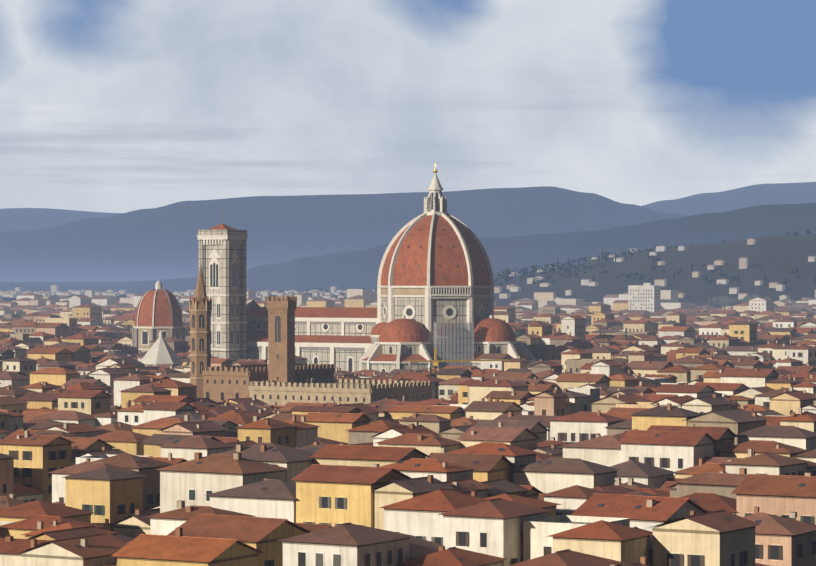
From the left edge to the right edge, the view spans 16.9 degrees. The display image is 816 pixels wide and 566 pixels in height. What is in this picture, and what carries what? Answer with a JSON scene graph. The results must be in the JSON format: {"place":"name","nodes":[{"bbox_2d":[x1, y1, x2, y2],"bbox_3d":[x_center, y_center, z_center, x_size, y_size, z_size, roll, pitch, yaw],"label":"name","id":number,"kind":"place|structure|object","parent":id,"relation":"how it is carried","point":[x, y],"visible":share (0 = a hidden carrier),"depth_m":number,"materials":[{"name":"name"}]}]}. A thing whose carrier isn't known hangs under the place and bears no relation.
{"place":"outdoors","nodes":[
{"label":"outdoors","id":0,"kind":"place"},
{"bbox_2d":[140,331,182,366],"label":"pyramidal roof","id":1,"kind":"structure","parent":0,"point":[160,352],"depth_m":1470.43,"materials":[{"name":"stone"}]},
{"bbox_2d":[0,182,815,307],"bbox_3d":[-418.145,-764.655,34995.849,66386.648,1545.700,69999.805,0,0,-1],"label":"hills","id":2,"kind":"structure","parent":0,"point":[303,242],"depth_m":18168.82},
{"bbox_2d":[132,280,184,352],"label":"domed chapel","id":3,"kind":"structure","parent":2,"relation":"on","point":[158,310],"depth_m":1626.01,"materials":[{"name":"tile"}]},
{"bbox_2d":[189,260,211,397],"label":"badia tower","id":4,"kind":"structure","parent":2,"relation":"on","point":[200,310],"depth_m":1014.69,"materials":[{"name":"stone"}]},
{"bbox_2d":[197,207,247,363],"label":"campanile","id":5,"kind":"structure","parent":2,"relation":"on","point":[222,252],"depth_m":1364.97,"materials":[{"name":"stone"}]},
{"bbox_2d":[202,296,432,405],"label":"fortified palace","id":6,"kind":"structure","parent":2,"relation":"on","point":[283,379],"depth_m":999.17,"materials":[{"name":"stone"}]},
{"bbox_2d":[246,163,535,372],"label":"cathedral","id":7,"kind":"structure","parent":2,"relation":"on","point":[435,285],"depth_m":1325.68,"materials":[{"name":"stone"}]},
{"bbox_2d":[0,238,815,565],"bbox_3d":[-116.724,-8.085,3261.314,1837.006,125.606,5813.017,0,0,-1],"label":"city","id":8,"kind":"object","parent":2,"relation":"on","point":[670,432],"visible":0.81,"depth_m":591.27},
{"bbox_2d":[52,294,792,414],"bbox_3d":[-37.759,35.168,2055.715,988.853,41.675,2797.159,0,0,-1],"label":"town trees","id":9,"kind":"object","parent":2,"relation":"on","point":[725,300],"visible":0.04,"depth_m":3099.59,"materials":[{"name":"green plant"}]},
{"bbox_2d":[408,348,508,373],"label":"tower crane","id":10,"kind":"object","parent":2,"relation":"on","point":[435,361],"visible":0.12,"depth_m":1129.30,"materials":[{"name":"metal"}]},
{"bbox_2d":[259,229,815,300],"bbox_3d":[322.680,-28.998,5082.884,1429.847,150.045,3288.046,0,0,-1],"label":"hill trees","id":11,"kind":"object","parent":2,"relation":"on","point":[524,271],"visible":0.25,"depth_m":4348.29,"materials":[{"name":"green plant"}]},
{"bbox_2d":[0,0,815,212],"label":"sky","id":12,"kind":"structure","parent":0,"point":[107,106],"materials":[{"name":"white"}]}
]}

